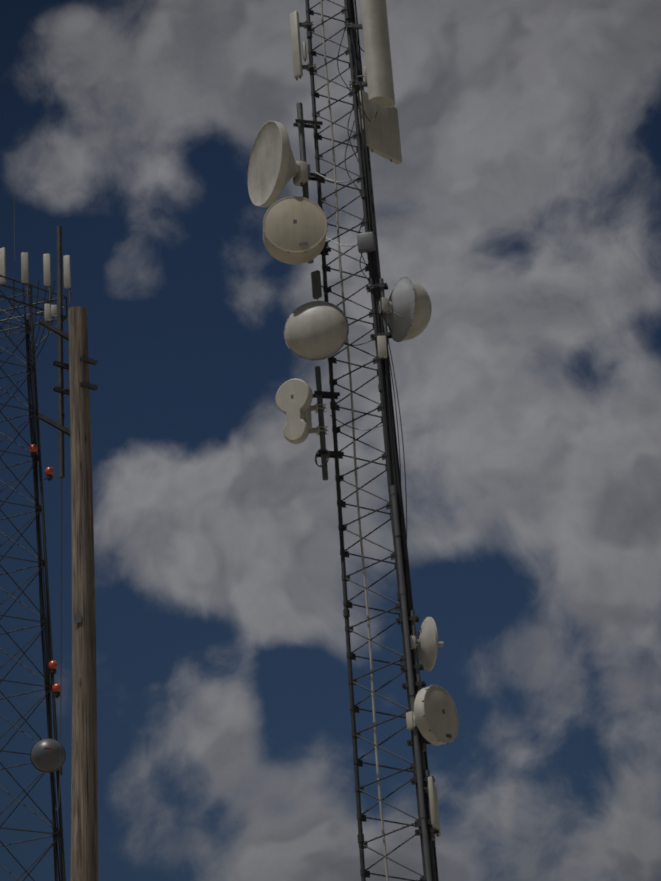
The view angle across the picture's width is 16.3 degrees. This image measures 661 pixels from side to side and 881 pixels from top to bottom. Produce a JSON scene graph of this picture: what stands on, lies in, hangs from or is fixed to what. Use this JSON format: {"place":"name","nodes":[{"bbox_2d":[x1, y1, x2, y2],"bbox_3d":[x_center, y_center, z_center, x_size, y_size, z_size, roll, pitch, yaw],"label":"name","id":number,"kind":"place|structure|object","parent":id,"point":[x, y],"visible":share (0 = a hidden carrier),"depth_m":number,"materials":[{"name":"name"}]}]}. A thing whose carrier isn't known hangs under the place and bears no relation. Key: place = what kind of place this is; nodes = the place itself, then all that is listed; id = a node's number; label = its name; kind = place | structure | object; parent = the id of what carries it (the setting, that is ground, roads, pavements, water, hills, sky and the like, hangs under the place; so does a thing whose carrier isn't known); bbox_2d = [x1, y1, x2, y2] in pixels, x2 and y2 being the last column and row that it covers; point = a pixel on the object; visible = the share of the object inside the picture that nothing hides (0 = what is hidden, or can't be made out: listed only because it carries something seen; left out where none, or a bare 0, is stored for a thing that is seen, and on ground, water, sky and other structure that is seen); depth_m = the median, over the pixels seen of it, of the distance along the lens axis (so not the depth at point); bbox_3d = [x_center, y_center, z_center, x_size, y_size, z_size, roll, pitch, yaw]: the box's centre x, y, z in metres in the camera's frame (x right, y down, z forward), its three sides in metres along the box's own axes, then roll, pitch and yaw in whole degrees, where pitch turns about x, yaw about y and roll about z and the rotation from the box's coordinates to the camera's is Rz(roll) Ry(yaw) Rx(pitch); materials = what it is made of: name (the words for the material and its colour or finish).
{"place":"outdoors","nodes":[
{"label":"outdoors","id":0,"kind":"place"},
{"bbox_2d":[0,202,71,880],"bbox_3d":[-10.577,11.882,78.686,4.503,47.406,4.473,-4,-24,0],"label":"lattice tower","id":1,"kind":"structure","parent":0,"point":[44,754],"depth_m":82.33,"materials":[{"name":"metal"}]},
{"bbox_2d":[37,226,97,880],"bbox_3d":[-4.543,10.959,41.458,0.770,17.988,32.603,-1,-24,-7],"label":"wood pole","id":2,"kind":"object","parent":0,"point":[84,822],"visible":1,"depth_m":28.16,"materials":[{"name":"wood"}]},
{"bbox_2d":[0,0,660,880],"label":"sky","id":3,"kind":"structure","parent":0,"point":[523,198],"materials":[{"name":"blue"}]},
{"bbox_2d":[248,0,458,880],"bbox_3d":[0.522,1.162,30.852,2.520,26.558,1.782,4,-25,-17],"label":"tower","id":4,"kind":"structure","parent":0,"point":[294,229],"depth_m":31.89,"materials":[{"name":"metal"}]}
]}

